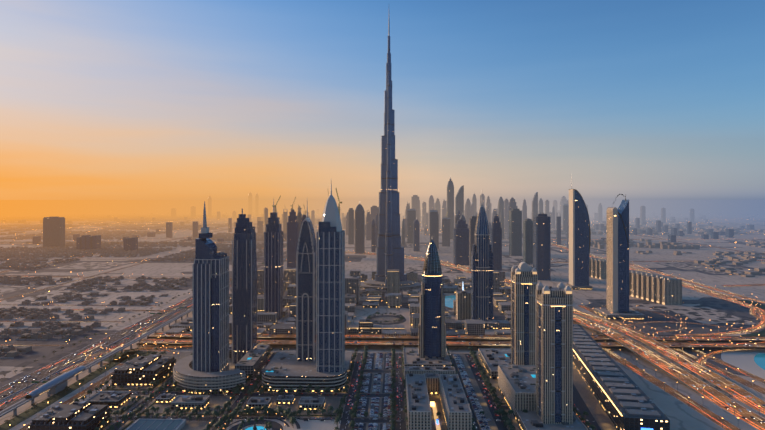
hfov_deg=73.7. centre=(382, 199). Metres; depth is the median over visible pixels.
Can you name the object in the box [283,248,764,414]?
road
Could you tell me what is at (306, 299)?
tower
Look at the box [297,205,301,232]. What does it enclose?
tower
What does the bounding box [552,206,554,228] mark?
skyscraper
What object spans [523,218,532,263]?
tower
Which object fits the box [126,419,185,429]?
glass roof hall
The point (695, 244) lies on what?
road
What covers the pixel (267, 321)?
old town blocks
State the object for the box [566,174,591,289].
tower
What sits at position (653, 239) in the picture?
road
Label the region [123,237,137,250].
building
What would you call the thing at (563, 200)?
tower
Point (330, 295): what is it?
tower
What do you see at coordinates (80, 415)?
dark complex
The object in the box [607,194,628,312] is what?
tower
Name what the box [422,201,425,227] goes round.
tower
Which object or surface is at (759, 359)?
lagoon water
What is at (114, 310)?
road
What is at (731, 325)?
road
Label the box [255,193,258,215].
tower
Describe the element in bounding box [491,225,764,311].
road
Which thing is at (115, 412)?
palm
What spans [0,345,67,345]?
street
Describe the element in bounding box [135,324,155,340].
road ramp
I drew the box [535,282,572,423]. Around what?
tower
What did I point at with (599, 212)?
tower
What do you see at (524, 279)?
tower
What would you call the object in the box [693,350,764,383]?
road
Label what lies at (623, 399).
mall
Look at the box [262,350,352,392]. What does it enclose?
podium
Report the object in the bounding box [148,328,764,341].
road
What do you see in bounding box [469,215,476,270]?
tower
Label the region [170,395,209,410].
pavilion
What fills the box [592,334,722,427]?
street lights
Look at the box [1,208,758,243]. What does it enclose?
buildings
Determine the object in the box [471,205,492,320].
tower
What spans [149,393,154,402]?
palm
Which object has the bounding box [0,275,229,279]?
road
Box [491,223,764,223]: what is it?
road
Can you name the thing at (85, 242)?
building
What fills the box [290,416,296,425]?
palm
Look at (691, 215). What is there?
tower
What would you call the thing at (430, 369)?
block
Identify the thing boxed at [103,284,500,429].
district lamp posts
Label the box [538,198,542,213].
tower
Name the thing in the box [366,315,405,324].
plaza oval
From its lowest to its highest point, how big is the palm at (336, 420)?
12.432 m
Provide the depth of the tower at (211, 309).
704.49 m
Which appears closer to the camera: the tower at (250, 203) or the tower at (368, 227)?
the tower at (368, 227)
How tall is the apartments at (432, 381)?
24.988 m
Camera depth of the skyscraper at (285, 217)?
3908.10 m
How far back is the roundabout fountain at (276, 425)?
586.56 m
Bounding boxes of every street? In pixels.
[0,304,156,305]
[0,321,120,321]
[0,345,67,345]
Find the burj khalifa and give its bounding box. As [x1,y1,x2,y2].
[361,17,420,289]
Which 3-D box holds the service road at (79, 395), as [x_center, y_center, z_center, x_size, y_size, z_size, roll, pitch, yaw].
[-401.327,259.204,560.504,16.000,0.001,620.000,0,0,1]
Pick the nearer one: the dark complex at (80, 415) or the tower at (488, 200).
the dark complex at (80, 415)
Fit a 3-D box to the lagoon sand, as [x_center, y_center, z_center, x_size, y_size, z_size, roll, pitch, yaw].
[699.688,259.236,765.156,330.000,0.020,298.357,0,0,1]
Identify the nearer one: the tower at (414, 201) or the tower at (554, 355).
the tower at (554, 355)
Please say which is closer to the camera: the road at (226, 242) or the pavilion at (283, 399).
the pavilion at (283, 399)
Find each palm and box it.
[108,425,115,429]
[112,410,119,420]
[121,414,127,425]
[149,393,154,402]
[149,406,155,416]
[163,408,169,415]
[190,409,197,416]
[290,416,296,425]
[334,417,340,425]
[339,398,345,406]
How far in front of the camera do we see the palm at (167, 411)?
605.37 m
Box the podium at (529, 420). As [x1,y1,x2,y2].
[515,410,587,429]
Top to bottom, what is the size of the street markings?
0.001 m
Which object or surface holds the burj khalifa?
on the ground
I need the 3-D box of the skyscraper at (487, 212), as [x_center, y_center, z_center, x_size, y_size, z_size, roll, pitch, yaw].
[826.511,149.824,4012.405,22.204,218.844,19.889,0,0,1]
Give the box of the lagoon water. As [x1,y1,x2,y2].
[754,353,764,369]
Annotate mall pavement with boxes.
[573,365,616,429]
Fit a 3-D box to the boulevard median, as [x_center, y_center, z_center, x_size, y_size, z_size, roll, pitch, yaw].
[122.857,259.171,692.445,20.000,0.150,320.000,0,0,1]
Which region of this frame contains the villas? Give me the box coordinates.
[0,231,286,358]
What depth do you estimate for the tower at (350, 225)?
2917.90 m
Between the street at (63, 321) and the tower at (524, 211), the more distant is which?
the tower at (524, 211)
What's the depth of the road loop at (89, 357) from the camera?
856.59 m
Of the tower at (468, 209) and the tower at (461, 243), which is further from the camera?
the tower at (468, 209)
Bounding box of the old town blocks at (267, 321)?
[165,267,510,340]
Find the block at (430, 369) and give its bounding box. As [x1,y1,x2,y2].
[404,366,455,383]
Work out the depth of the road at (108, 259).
2189.20 m
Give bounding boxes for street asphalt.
[105,352,600,429]
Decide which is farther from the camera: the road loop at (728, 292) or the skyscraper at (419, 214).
the skyscraper at (419, 214)
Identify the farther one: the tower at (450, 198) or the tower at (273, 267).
the tower at (450, 198)
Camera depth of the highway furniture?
821.80 m
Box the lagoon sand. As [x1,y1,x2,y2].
[721,349,764,378]
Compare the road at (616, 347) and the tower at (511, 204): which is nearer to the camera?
the road at (616, 347)
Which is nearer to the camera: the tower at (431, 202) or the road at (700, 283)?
the road at (700, 283)
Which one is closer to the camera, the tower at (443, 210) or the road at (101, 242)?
the road at (101, 242)
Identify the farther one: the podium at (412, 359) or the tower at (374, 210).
the tower at (374, 210)
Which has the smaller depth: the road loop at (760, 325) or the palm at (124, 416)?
the palm at (124, 416)
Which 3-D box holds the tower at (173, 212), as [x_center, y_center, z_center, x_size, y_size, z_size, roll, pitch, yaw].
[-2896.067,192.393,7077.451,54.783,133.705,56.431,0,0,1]
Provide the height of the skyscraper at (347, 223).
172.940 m
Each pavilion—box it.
[155,393,174,403]
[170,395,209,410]
[246,397,271,410]
[276,394,294,404]
[298,396,324,411]
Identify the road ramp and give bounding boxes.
[60,345,192,372]
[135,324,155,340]
[620,321,755,333]
[698,349,749,365]
[749,307,764,320]
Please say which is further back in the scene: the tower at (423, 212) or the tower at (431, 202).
the tower at (423, 212)
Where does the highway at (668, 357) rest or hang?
on the ground
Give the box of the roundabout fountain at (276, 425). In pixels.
[212,413,299,429]
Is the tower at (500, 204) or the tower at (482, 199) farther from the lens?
the tower at (482, 199)
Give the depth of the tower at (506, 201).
3990.80 m
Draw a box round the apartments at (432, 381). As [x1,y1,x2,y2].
[424,373,438,394]
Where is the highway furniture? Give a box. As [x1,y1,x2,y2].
[0,257,764,416]
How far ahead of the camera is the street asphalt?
660.08 m
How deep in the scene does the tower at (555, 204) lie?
5899.59 m
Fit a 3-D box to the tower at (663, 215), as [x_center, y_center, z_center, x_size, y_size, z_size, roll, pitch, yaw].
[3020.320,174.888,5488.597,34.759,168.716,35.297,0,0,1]
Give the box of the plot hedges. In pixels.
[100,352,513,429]
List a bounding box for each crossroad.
[139,339,764,346]
[150,333,764,340]
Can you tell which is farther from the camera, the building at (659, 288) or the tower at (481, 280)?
the building at (659, 288)
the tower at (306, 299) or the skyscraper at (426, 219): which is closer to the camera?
the tower at (306, 299)
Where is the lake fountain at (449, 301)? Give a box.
[445,295,455,307]
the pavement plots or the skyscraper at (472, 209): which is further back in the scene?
the skyscraper at (472, 209)
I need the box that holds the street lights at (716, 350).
[697,341,750,372]
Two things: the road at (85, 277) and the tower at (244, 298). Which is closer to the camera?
the tower at (244, 298)
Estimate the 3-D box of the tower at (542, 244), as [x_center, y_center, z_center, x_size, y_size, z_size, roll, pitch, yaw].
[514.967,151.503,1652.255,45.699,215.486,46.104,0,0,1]
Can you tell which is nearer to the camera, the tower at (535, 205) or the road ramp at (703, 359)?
the road ramp at (703, 359)
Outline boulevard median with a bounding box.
[452,354,497,429]
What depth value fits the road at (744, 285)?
1530.56 m
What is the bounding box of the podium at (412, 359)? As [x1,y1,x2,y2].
[403,347,451,366]
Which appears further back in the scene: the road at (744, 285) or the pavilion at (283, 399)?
the road at (744, 285)
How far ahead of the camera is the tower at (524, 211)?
3988.09 m
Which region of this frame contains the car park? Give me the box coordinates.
[638,311,709,326]
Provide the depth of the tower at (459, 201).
3187.08 m
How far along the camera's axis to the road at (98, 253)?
2386.66 m
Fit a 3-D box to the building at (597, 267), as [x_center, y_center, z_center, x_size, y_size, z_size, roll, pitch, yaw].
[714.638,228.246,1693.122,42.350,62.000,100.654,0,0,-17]
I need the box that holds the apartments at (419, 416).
[406,373,431,429]
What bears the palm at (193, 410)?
on the street asphalt
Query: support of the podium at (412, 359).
on the pavement plots
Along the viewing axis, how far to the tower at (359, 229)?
2417.42 m
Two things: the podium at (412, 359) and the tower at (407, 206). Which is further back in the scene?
the tower at (407, 206)
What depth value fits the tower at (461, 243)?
1998.08 m
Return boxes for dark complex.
[28,401,109,429]
[112,354,175,386]
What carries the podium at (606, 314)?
on the ground
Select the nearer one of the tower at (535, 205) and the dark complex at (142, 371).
the dark complex at (142, 371)
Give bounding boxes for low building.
[86,391,130,408]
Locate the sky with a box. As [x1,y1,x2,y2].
[0,0,764,199]
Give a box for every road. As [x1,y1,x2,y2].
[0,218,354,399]
[0,224,254,272]
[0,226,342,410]
[0,249,194,300]
[0,258,263,260]
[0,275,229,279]
[19,351,153,429]
[49,309,171,311]
[148,328,764,341]
[189,242,263,242]
[262,248,764,429]
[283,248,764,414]
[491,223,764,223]
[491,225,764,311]
[530,218,764,254]
[551,239,714,239]
[551,260,764,262]
[577,305,764,394]
[602,348,740,429]
[603,255,758,341]
[606,306,685,332]
[641,269,761,339]
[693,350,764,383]
[721,284,764,286]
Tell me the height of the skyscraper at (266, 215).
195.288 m
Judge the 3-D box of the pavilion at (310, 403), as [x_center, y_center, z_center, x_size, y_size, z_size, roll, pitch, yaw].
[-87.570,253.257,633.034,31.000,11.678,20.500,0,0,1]
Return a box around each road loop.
[85,349,172,365]
[596,257,764,335]
[604,257,764,342]
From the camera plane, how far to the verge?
666.50 m
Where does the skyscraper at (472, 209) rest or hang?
on the ground
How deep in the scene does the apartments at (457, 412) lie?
582.31 m
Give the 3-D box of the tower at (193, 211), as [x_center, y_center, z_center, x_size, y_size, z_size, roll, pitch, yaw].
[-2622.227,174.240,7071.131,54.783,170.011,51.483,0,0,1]
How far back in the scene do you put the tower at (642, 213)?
5290.78 m
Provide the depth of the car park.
1098.46 m
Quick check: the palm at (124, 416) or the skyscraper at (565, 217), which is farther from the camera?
the skyscraper at (565, 217)
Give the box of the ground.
[0,200,764,429]
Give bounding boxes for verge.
[0,351,137,429]
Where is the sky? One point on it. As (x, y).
(100, 99)
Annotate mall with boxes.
[573,324,669,429]
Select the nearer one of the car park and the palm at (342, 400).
the palm at (342, 400)
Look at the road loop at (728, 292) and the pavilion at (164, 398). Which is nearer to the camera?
the pavilion at (164, 398)
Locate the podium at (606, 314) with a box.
[594,308,644,319]
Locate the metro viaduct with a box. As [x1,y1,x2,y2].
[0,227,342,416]
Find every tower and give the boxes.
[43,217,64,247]
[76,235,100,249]
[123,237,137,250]
[171,208,175,216]
[191,206,195,217]
[193,201,228,371]
[208,196,211,216]
[217,211,220,218]
[232,209,256,363]
[232,210,235,218]
[248,192,251,215]
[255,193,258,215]
[264,195,282,319]
[287,197,298,267]
[296,206,315,360]
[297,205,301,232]
[301,204,305,224]
[316,185,344,371]
[348,208,353,243]
[355,202,364,253]
[366,211,370,239]
[371,206,378,222]
[405,201,409,217]
[411,195,418,220]
[419,240,445,357]
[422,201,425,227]
[429,194,433,228]
[435,198,440,228]
[442,200,445,217]
[447,176,453,238]
[453,218,468,264]
[455,185,463,216]
[466,198,470,224]
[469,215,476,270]
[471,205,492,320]
[472,194,476,214]
[480,194,484,207]
[486,196,490,221]
[490,215,501,270]
[498,197,503,221]
[504,199,508,231]
[507,197,517,239]
[509,208,521,255]
[510,262,537,364]
[522,197,526,231]
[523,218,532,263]
[532,192,537,220]
[533,213,550,279]
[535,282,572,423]
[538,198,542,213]
[545,200,548,215]
[553,200,557,220]
[560,196,566,222]
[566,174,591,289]
[598,203,601,221]
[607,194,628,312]
[640,206,645,223]
[661,208,665,222]
[690,208,693,221]
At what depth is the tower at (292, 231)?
1824.21 m
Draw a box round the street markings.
[112,353,584,428]
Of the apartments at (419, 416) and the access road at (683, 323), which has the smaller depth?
the apartments at (419, 416)
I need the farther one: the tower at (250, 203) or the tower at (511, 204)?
the tower at (250, 203)
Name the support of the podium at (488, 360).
on the pavement plots
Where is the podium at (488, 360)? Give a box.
[478,348,510,379]
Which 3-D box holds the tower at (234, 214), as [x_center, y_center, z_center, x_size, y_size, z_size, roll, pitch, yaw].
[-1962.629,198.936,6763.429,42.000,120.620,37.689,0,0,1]
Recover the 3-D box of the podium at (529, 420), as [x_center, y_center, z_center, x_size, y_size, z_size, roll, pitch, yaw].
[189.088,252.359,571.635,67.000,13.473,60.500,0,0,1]
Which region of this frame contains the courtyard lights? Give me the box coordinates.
[430,402,440,429]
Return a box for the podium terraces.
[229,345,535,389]
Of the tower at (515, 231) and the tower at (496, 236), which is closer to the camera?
the tower at (496, 236)
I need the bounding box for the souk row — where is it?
[348,320,510,333]
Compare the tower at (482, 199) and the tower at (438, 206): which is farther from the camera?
the tower at (438, 206)
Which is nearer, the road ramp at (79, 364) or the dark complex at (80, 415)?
the dark complex at (80, 415)
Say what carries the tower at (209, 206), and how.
on the ground
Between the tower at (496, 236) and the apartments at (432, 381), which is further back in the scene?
the tower at (496, 236)
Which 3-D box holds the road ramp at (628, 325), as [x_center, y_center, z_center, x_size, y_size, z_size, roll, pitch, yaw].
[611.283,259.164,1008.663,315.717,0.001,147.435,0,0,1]
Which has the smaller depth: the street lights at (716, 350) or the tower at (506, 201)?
the street lights at (716, 350)
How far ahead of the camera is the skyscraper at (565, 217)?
3949.91 m
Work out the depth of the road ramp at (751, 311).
1160.99 m
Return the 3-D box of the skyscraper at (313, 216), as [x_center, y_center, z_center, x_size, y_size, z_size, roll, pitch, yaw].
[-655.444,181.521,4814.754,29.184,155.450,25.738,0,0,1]
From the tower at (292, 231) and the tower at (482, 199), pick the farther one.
the tower at (482, 199)
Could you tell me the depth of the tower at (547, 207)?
4554.49 m
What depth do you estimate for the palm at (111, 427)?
554.50 m
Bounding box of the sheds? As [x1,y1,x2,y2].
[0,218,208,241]
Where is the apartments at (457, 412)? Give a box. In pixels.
[439,374,471,429]
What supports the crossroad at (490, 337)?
on the road at (395, 338)
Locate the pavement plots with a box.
[84,351,520,429]
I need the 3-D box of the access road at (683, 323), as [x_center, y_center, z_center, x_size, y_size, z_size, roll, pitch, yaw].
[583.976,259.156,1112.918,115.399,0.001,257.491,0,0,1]
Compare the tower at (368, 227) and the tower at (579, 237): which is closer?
the tower at (579, 237)

